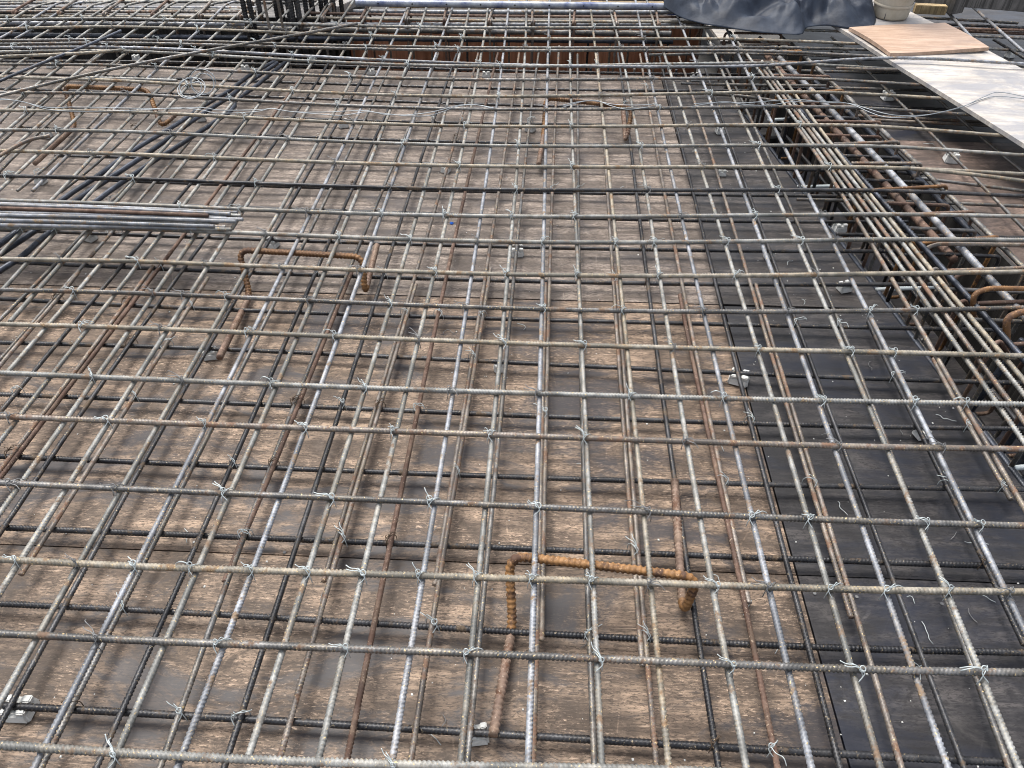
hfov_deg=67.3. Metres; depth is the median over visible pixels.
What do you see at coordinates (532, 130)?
mortar spacer
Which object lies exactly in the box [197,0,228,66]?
stirrup
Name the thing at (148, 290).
tie wire
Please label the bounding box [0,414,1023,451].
rebar
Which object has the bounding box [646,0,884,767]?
rebar
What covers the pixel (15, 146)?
rebar
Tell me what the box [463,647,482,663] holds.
tie wire
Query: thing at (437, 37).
rebar
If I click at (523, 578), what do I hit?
rebar
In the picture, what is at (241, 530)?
tie wire
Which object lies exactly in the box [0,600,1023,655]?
rebar
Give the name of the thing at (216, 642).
tie wire
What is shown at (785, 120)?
stirrup
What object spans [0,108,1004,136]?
rebar
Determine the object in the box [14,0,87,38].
rebar
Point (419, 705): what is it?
rebar
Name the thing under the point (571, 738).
rebar
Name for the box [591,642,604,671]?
tie wire
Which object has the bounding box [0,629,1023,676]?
rebar
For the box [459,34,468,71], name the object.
stirrup
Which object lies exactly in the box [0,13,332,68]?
form wall
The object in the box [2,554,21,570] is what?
tie wire
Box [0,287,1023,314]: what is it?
rebar
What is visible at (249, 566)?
tie wire
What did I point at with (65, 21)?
rebar
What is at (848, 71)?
rebar
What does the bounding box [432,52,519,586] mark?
rebar
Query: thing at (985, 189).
rebar
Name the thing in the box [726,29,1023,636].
rebar
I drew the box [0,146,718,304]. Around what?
plywood deck
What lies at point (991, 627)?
plywood deck
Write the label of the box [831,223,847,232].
mortar spacer
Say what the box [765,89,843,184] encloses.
stirrup
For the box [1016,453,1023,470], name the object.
rebar
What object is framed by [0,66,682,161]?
plywood deck
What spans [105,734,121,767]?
tie wire
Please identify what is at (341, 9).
starter bar
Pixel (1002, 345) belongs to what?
stirrup
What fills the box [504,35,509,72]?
stirrup
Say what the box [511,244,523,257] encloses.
mortar spacer
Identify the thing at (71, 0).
rebar
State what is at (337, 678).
rebar
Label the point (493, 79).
rebar
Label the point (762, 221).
rebar
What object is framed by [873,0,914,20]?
bucket
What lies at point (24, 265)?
rebar
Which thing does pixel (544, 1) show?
timber
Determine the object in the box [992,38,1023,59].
rebar
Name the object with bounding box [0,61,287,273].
rebar
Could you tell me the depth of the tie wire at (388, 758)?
1.39 m
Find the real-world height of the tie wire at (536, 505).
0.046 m
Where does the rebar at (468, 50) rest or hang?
on the rebar at (58, 36)
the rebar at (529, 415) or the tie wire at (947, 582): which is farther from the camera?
the rebar at (529, 415)
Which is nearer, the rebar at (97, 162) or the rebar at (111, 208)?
the rebar at (111, 208)
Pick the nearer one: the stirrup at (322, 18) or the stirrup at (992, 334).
the stirrup at (992, 334)
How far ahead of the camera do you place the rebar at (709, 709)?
2.11 m
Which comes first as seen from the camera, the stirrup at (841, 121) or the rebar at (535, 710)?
the rebar at (535, 710)
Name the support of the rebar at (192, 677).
on the rebar at (294, 414)
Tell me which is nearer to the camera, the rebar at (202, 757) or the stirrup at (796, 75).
the rebar at (202, 757)
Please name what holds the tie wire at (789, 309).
attached to the rebar at (542, 309)
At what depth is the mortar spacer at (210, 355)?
2.51 m
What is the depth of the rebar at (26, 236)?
3.39 m
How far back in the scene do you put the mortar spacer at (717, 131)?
3.82 m
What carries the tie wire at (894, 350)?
attached to the rebar at (554, 344)
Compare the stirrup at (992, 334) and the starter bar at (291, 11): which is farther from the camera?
the starter bar at (291, 11)
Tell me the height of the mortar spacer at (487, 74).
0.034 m
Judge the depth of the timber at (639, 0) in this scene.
5.41 m
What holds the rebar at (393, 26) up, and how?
on the rebar at (941, 748)
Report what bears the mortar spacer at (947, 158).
on the plywood deck at (994, 226)
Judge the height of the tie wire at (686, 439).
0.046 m
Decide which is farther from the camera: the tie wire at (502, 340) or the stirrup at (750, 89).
the stirrup at (750, 89)
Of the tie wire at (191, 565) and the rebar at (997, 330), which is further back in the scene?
the rebar at (997, 330)
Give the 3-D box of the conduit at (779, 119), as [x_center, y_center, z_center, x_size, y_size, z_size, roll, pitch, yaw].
[1.448,-1.447,4.210,0.099,0.017,0.017,-4,42,-5]
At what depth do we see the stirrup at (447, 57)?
4.74 m
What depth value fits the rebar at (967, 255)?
3.08 m
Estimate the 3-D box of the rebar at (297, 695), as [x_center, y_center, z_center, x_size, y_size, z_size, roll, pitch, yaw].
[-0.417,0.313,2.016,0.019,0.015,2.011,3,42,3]
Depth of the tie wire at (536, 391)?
2.13 m
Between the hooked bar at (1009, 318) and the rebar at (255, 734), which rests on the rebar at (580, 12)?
the rebar at (255, 734)
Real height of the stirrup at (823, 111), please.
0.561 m
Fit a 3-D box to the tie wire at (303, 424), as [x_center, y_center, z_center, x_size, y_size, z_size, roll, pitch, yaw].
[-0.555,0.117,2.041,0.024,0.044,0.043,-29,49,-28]
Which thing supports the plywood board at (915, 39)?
on the plywood board at (912, 18)
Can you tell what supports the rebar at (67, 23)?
on the rebar at (520, 31)
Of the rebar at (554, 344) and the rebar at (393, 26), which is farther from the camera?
the rebar at (393, 26)
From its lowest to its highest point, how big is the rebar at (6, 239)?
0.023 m
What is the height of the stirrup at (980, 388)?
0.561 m
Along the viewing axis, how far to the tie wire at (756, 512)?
1.81 m
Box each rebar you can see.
[0,0,61,26]
[0,0,68,38]
[0,0,113,61]
[0,0,118,75]
[0,0,164,115]
[0,0,180,138]
[0,0,195,162]
[0,0,235,191]
[0,0,254,1]
[0,0,284,4]
[0,0,329,445]
[0,0,354,517]
[0,3,273,294]
[0,5,256,9]
[0,7,371,597]
[0,7,387,709]
[0,8,255,10]
[0,10,240,256]
[0,10,255,13]
[0,14,255,17]
[0,17,840,32]
[0,21,699,26]
[0,22,357,96]
[0,25,859,44]
[0,29,121,82]
[0,32,672,43]
[0,38,868,50]
[0,41,877,56]
[0,45,1023,68]
[0,49,122,57]
[0,49,899,70]
[0,54,98,144]
[0,58,74,123]
[0,60,275,247]
[0,60,759,75]
[0,61,120,172]
[0,61,278,256]
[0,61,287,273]
[0,62,924,86]
[0,63,328,536]
[0,65,369,730]
[0,68,306,479]
[0,69,289,413]
[0,71,767,91]
[0,75,945,99]
[0,87,767,108]
[0,91,972,116]
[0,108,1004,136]
[0,128,1023,156]
[0,134,49,156]
[0,139,192,360]
[0,145,163,321]
[0,149,1023,175]
[0,173,886,198]
[0,174,1023,197]
[0,198,1023,218]
[0,202,237,213]
[0,203,230,215]
[0,206,208,217]
[0,210,226,216]
[0,211,243,221]
[0,213,236,223]
[0,217,210,224]
[0,218,214,228]
[0,222,231,231]
[0,223,196,230]
[0,227,1023,244]
[0,229,905,253]
[0,256,1023,277]
[0,261,940,286]
[0,265,154,472]
[0,270,80,368]
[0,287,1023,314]
[0,297,1002,331]
[0,321,1023,358]
[0,340,1022,385]
[0,370,1023,406]
[0,392,1023,431]
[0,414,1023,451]
[0,454,1023,491]
[0,479,1023,528]
[0,524,1023,569]
[0,556,1023,595]
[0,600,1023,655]
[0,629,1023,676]
[0,740,724,767]
[1,702,1023,766]
[4,0,149,90]
[7,1,317,370]
[8,5,293,321]
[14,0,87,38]
[15,126,768,144]
[16,63,151,191]
[18,276,209,575]
[27,106,767,127]
[30,7,407,767]
[31,0,239,192]
[39,66,390,767]
[54,154,922,174]
[61,60,205,193]
[83,76,177,81]
[92,66,409,767]
[106,7,427,767]
[106,201,908,223]
[156,52,438,767]
[159,26,671,36]
[173,8,453,767]
[220,53,456,767]
[222,265,355,582]
[227,213,241,217]
[245,0,471,754]
[260,0,613,2]
[274,283,417,767]
[307,11,680,17]
[307,16,696,22]
[312,0,489,767]
[321,52,478,582]
[342,52,498,767]
[353,9,674,14]
[389,0,509,759]
[408,267,491,760]
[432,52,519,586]
[457,0,527,761]
[464,52,539,761]
[524,0,550,762]
[532,282,547,762]
[539,45,559,641]
[569,0,605,763]
[576,53,597,763]
[589,0,672,765]
[597,52,644,667]
[606,0,749,767]
[615,281,659,764]
[617,52,721,767]
[634,0,814,767]
[639,53,751,604]
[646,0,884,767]
[648,52,858,57]
[658,56,843,767]
[676,15,951,767]
[678,56,853,618]
[678,293,780,767]
[681,82,825,86]
[703,24,1022,767]
[704,68,967,767]
[713,94,779,102]
[721,58,1012,767]
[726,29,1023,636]
[729,31,1023,445]
[744,114,1023,486]
[754,283,904,767]
[758,36,1023,321]
[761,60,1023,398]
[762,69,1023,425]
[764,55,957,263]
[770,59,1023,384]
[770,69,901,74]
[777,127,1023,434]
[790,42,1023,265]
[790,96,1023,363]
[790,171,1022,475]
[795,100,946,110]
[795,126,1023,512]
[796,198,1023,207]
[813,80,988,250]
[825,86,927,91]
[830,36,1023,231]
[836,67,898,71]
[836,232,1023,237]
[858,114,983,123]
[866,320,1023,646]
[873,118,988,126]
[910,166,1023,182]
[910,176,1023,192]
[921,16,1018,24]
[924,87,1023,171]
[931,357,1013,500]
[947,14,972,36]
[947,23,1023,28]
[955,27,1023,31]
[961,30,1023,34]
[971,34,1023,39]
[971,337,1023,411]
[972,8,1023,53]
[989,47,1019,51]
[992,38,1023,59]
[1003,422,1022,453]
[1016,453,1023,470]
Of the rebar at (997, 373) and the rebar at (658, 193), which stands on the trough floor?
the rebar at (997, 373)
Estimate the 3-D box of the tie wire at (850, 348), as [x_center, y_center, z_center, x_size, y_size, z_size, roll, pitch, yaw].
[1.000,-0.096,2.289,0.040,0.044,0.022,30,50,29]
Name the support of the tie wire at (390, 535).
attached to the rebar at (358, 701)
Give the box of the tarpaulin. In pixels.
[664,0,875,34]
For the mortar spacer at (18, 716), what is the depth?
1.63 m
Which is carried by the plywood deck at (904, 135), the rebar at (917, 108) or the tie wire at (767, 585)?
the rebar at (917, 108)
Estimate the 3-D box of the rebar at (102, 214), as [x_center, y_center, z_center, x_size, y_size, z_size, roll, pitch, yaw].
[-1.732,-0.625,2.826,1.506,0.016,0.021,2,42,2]
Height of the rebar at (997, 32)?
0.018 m
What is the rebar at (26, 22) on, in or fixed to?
on the rebar at (403, 64)
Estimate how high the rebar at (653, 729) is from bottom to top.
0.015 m
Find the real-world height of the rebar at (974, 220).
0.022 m
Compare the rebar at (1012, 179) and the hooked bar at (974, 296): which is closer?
the hooked bar at (974, 296)
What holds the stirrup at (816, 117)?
hanging from the rebar at (997, 330)
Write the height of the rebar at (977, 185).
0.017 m
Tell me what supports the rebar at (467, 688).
on the rebar at (580, 12)
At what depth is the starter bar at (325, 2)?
5.00 m
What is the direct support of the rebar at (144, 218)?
on the rebar at (107, 220)
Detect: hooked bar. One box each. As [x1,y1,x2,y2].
[922,242,1023,339]
[952,269,1023,304]
[970,286,1023,324]
[1002,308,1023,349]
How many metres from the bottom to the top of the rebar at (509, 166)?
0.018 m
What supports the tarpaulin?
on the rebar at (437, 37)
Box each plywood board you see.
[831,0,978,64]
[848,23,988,56]
[885,50,1023,147]
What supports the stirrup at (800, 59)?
hanging from the rebar at (967, 255)
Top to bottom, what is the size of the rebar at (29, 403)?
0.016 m
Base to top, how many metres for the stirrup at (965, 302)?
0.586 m
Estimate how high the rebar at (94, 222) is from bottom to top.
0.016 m
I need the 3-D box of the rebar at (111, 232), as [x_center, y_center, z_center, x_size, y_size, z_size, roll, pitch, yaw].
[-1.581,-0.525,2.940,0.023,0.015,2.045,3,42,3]
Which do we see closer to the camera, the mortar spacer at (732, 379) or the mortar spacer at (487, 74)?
the mortar spacer at (732, 379)
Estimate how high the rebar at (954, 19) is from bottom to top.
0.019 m
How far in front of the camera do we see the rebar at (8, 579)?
2.19 m
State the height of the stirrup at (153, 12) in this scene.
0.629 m
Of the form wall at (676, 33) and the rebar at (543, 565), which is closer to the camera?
the rebar at (543, 565)
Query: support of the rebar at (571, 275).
on the rebar at (467, 688)
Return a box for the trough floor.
[742,111,1023,473]
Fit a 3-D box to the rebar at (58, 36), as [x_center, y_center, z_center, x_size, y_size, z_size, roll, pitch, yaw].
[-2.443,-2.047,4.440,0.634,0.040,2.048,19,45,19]
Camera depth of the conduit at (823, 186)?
3.63 m
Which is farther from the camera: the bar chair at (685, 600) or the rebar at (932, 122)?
the rebar at (932, 122)
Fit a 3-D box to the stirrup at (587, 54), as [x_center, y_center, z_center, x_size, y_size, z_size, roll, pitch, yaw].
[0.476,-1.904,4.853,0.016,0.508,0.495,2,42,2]
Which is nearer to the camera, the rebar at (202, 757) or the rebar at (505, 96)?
the rebar at (202, 757)
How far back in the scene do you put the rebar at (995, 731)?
2.24 m
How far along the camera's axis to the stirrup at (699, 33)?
4.70 m
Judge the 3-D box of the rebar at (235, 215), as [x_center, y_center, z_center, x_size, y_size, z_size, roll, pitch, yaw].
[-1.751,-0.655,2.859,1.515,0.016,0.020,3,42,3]
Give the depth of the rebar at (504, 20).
4.66 m
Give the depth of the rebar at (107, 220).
2.79 m
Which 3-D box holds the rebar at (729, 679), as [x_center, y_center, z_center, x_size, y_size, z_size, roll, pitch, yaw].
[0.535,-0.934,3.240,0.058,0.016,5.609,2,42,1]
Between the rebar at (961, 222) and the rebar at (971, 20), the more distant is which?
the rebar at (971, 20)
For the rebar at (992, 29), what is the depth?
4.62 m
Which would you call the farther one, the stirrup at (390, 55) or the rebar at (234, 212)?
the stirrup at (390, 55)
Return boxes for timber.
[328,0,355,11]
[389,0,663,9]
[614,0,663,1]
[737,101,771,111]
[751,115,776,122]
[760,127,780,138]
[912,3,947,14]
[914,0,963,14]
[943,0,1023,11]
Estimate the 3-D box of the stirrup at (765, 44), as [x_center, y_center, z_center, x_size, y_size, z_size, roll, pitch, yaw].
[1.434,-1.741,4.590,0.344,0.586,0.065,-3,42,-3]
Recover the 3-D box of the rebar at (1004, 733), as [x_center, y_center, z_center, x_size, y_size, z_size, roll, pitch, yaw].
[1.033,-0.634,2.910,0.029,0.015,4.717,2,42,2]
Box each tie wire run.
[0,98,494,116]
[562,100,651,109]
[692,92,1023,117]
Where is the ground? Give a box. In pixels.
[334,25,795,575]
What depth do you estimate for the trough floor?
3.46 m
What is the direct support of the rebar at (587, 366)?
on the mortar spacer at (495, 366)
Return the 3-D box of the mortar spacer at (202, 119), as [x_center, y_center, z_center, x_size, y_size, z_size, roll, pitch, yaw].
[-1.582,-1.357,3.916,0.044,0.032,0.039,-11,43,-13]
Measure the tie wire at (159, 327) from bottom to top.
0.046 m
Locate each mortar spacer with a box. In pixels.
[0,694,39,722]
[34,178,47,184]
[40,132,52,138]
[85,235,97,242]
[131,54,139,59]
[197,117,205,121]
[202,346,217,360]
[241,64,249,69]
[265,236,279,248]
[338,118,348,128]
[366,68,375,74]
[441,167,450,173]
[472,722,488,745]
[482,71,490,77]
[493,364,502,372]
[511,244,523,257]
[524,124,535,132]
[715,127,725,134]
[718,169,726,176]
[727,367,749,387]
[831,44,843,52]
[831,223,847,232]
[836,280,851,293]
[880,90,895,100]
[912,430,931,440]
[942,152,960,163]
[1004,51,1014,57]
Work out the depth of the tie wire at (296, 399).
2.29 m
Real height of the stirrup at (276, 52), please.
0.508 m
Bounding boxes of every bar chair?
[32,84,176,165]
[216,243,379,360]
[488,478,698,737]
[536,98,632,164]
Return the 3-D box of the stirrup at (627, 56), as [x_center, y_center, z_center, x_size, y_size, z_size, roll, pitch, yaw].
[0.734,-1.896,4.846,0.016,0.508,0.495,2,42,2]
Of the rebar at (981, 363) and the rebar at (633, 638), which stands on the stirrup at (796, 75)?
the rebar at (981, 363)
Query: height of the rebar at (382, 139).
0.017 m
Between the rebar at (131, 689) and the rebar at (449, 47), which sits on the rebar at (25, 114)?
the rebar at (449, 47)
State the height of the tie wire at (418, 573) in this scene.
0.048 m
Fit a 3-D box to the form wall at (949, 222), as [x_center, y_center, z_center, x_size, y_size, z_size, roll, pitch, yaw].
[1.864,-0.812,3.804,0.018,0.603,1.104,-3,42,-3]
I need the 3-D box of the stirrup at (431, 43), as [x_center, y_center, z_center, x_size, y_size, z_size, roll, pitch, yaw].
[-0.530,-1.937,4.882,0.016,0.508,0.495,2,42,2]
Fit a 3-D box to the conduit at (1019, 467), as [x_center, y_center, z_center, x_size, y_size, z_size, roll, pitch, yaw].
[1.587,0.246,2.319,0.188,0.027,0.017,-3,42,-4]
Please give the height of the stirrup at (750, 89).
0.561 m
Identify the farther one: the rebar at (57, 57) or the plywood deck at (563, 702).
the rebar at (57, 57)
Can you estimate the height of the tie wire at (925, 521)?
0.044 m
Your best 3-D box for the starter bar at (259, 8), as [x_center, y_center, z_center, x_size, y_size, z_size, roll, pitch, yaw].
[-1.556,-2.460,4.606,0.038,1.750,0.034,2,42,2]
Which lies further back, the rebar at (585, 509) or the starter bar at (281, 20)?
the starter bar at (281, 20)
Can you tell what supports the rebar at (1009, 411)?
on the rebar
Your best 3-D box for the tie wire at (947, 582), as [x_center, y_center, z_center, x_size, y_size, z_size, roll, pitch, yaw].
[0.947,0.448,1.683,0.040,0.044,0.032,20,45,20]
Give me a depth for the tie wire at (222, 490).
1.86 m
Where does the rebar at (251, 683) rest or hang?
on the plywood deck at (563, 702)
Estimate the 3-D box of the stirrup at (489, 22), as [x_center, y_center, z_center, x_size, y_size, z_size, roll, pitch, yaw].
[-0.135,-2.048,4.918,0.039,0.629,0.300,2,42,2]
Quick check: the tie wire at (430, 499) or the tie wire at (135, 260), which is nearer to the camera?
the tie wire at (430, 499)
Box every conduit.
[767,118,784,121]
[797,184,834,187]
[875,286,934,291]
[1014,464,1023,470]
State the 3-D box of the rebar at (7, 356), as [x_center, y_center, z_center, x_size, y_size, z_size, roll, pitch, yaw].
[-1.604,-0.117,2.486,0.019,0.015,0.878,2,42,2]
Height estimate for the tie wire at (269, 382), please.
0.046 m
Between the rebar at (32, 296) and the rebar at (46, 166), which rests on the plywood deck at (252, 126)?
the rebar at (46, 166)
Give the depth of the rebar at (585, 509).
1.84 m
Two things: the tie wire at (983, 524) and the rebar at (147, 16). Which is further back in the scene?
the rebar at (147, 16)
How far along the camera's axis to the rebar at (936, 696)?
2.01 m
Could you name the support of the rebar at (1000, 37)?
on the plywood deck at (990, 14)
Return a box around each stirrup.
[11,0,62,62]
[56,0,100,59]
[102,0,144,64]
[150,0,186,65]
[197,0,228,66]
[237,1,264,67]
[251,33,279,67]
[320,2,342,69]
[336,32,355,69]
[360,7,376,69]
[376,33,393,70]
[404,7,415,70]
[421,33,433,70]
[442,8,450,71]
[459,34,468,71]
[487,8,494,72]
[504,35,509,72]
[529,9,534,73]
[571,9,575,70]
[585,29,591,74]
[607,10,618,74]
[626,29,635,75]
[646,10,660,75]
[662,30,677,76]
[682,23,702,76]
[717,32,781,122]
[717,40,779,130]
[724,49,786,137]
[727,42,790,136]
[731,50,801,147]
[735,59,801,115]
[740,61,814,159]
[744,72,813,162]
[752,74,830,173]
[756,87,829,182]
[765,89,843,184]
[766,100,843,193]
[776,105,859,209]
[778,114,857,211]
[789,119,881,219]
[792,133,881,236]
[807,140,899,248]
[810,154,900,260]
[822,161,922,271]
[828,178,924,286]
[843,184,947,298]
[846,201,949,313]
[862,210,975,325]
[867,226,976,341]
[883,235,999,350]
[885,251,1000,366]
[905,266,1023,384]
[913,287,1023,395]
[930,299,1023,415]
[941,317,1023,437]
[962,339,1023,457]
[968,358,1019,409]
[998,407,1023,445]
[1009,445,1023,466]
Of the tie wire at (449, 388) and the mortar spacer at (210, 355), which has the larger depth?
the mortar spacer at (210, 355)
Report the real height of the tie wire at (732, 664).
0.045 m
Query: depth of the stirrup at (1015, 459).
2.29 m
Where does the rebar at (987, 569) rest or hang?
on the plywood deck at (966, 468)
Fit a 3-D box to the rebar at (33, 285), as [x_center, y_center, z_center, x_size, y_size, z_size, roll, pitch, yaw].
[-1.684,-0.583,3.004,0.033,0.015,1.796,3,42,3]
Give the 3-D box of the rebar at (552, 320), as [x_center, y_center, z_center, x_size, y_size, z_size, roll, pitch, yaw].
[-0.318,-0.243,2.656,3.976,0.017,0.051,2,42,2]
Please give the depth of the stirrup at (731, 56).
4.42 m
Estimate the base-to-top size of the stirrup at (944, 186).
0.586 m
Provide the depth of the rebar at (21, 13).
4.73 m
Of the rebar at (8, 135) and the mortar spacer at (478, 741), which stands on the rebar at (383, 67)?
the rebar at (8, 135)
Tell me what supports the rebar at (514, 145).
on the rebar at (993, 455)
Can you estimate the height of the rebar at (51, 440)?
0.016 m
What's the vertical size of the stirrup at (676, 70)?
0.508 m
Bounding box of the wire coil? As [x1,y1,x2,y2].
[177,69,215,98]
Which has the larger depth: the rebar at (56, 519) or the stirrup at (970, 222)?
the stirrup at (970, 222)
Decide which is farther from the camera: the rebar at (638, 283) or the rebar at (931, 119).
the rebar at (931, 119)
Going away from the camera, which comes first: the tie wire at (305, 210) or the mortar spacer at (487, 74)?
the tie wire at (305, 210)
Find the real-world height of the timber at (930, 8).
0.050 m
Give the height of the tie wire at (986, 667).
0.046 m
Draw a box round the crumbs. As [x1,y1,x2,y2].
[4,73,1018,767]
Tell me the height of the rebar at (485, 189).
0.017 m
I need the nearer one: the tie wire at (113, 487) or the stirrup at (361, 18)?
the tie wire at (113, 487)
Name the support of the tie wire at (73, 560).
attached to the rebar at (523, 578)
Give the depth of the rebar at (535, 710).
1.86 m
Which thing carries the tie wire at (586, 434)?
attached to the rebar at (602, 438)
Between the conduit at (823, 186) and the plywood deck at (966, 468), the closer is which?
the plywood deck at (966, 468)
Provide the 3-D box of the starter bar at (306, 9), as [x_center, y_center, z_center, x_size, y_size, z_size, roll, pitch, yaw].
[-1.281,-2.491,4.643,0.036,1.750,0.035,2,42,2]
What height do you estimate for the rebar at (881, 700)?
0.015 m
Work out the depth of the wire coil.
3.65 m
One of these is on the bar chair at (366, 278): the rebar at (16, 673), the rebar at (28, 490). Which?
the rebar at (16, 673)
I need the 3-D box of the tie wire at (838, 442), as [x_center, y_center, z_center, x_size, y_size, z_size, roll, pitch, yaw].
[0.833,0.154,2.008,0.020,0.047,0.063,-28,49,-27]
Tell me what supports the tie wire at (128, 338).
attached to the rebar at (587, 366)
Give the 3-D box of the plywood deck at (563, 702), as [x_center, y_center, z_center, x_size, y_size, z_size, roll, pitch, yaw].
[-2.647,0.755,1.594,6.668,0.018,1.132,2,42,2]
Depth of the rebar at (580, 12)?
4.78 m
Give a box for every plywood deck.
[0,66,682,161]
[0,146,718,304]
[0,285,795,575]
[0,545,848,767]
[11,3,685,21]
[661,76,779,163]
[687,162,887,308]
[706,25,738,43]
[724,306,1023,583]
[779,6,1023,61]
[797,575,1023,767]
[812,60,1022,142]
[898,140,1023,265]
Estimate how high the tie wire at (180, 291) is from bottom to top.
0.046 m
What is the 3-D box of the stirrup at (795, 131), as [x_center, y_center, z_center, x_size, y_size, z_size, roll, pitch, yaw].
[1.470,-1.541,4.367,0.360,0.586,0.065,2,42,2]
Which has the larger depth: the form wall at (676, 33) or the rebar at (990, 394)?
the form wall at (676, 33)
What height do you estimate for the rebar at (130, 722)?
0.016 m
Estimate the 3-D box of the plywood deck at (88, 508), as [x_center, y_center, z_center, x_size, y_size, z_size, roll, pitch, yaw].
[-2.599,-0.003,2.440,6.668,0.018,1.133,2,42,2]
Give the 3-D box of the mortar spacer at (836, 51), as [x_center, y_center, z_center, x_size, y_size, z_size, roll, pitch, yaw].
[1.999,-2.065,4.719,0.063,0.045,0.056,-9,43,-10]
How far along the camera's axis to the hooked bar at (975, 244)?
2.78 m
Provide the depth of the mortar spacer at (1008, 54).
4.65 m
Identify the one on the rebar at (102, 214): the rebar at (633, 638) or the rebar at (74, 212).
the rebar at (74, 212)
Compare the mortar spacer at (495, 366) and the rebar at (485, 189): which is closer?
the mortar spacer at (495, 366)
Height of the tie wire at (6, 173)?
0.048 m
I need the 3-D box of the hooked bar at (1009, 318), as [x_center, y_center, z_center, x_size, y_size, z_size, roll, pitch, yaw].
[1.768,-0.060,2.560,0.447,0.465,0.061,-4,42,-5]
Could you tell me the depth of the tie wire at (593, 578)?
1.68 m
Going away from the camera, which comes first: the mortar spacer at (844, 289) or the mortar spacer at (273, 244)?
the mortar spacer at (844, 289)
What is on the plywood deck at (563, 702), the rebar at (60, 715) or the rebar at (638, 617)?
the rebar at (638, 617)
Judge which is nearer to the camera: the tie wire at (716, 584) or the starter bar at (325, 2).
the tie wire at (716, 584)
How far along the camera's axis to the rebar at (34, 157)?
3.58 m
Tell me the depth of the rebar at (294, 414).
2.24 m
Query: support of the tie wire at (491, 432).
attached to the rebar at (602, 438)
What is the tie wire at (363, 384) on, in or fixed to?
attached to the rebar at (979, 403)
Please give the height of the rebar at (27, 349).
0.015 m
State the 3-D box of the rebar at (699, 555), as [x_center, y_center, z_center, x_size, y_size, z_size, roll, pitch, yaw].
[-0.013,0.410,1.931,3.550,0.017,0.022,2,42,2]
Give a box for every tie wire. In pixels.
[0,412,19,424]
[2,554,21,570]
[3,170,17,179]
[4,445,23,457]
[5,478,24,492]
[65,553,82,572]
[78,320,94,332]
[83,619,101,650]
[94,415,112,428]
[97,483,123,495]
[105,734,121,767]
[116,592,127,615]
[124,334,137,345]
[125,256,140,268]
[128,556,139,575]
[141,284,155,299]
[147,321,172,334]
[166,370,186,388]
[166,701,187,721]
[171,288,193,301]
[176,561,200,576]
[196,416,207,432]
[212,481,234,503]
[213,637,231,653]
[231,709,251,725]
[237,529,253,540]
[241,562,255,580]
[244,326,255,337]
[260,376,278,391]
[268,262,287,270]
[268,457,279,465]
[293,394,304,404]
[294,420,308,437]
[295,206,314,217]
[295,564,312,582]
[305,296,317,306]
[313,492,336,507]
[323,329,342,343]
[328,643,350,657]
[333,396,346,410]
[334,522,347,546]
[346,565,367,584]
[347,264,365,276]
[358,379,367,394]
[381,748,395,767]
[385,532,396,548]
[388,423,397,438]
[408,328,420,348]
[412,562,426,585]
[413,403,424,413]
[420,612,439,632]
[424,487,439,512]
[442,206,451,221]
[446,385,458,398]
[454,300,470,313]
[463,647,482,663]
[466,562,483,587]
[485,427,496,443]
[493,333,506,350]
[500,265,508,280]
[524,384,544,399]
[525,570,539,588]
[527,500,541,518]
[574,340,586,350]
[575,425,590,446]
[583,624,601,641]
[585,572,598,589]
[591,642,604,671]
[625,500,651,521]
[625,534,638,554]
[626,383,636,403]
[637,621,650,644]
[645,578,664,593]
[662,337,675,351]
[681,435,697,449]
[693,303,707,316]
[703,575,720,594]
[708,735,721,752]
[711,390,728,406]
[717,654,736,674]
[744,408,754,423]
[746,510,766,526]
[751,577,775,596]
[766,740,786,765]
[784,307,798,319]
[791,235,804,247]
[801,474,817,486]
[802,511,814,528]
[808,266,818,279]
[815,393,826,409]
[821,433,842,454]
[824,582,842,597]
[840,660,865,681]
[843,345,854,359]
[866,304,877,318]
[878,584,902,600]
[884,347,897,358]
[907,390,919,411]
[915,515,929,532]
[923,437,945,455]
[939,576,954,600]
[953,397,969,411]
[959,665,988,684]
[972,518,985,532]
[977,556,992,569]
[995,586,1014,602]
[997,480,1006,492]
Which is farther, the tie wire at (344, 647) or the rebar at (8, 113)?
the rebar at (8, 113)
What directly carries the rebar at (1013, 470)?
attached to the stirrup at (986, 284)
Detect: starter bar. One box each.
[240,0,258,67]
[246,0,263,65]
[255,0,271,61]
[262,0,276,66]
[272,0,288,68]
[276,0,291,68]
[279,0,294,68]
[284,0,298,68]
[288,0,303,68]
[293,0,310,68]
[302,0,317,68]
[308,0,323,68]
[318,0,331,68]
[323,0,336,68]
[330,0,343,69]
[338,0,351,69]
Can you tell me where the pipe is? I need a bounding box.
[355,0,666,9]
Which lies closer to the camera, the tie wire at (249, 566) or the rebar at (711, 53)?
the tie wire at (249, 566)
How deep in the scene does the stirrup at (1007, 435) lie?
2.34 m
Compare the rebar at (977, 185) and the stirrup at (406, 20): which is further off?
the stirrup at (406, 20)
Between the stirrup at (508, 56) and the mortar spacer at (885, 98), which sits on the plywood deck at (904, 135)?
the mortar spacer at (885, 98)
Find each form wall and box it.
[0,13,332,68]
[347,20,495,72]
[496,22,647,75]
[644,29,698,76]
[775,49,861,192]
[834,118,968,316]
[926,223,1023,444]
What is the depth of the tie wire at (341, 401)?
2.28 m
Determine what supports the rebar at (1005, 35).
on the rebar at (971, 20)
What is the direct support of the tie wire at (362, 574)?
attached to the rebar at (523, 578)
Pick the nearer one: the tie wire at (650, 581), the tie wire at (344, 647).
the tie wire at (344, 647)
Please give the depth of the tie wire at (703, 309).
2.42 m

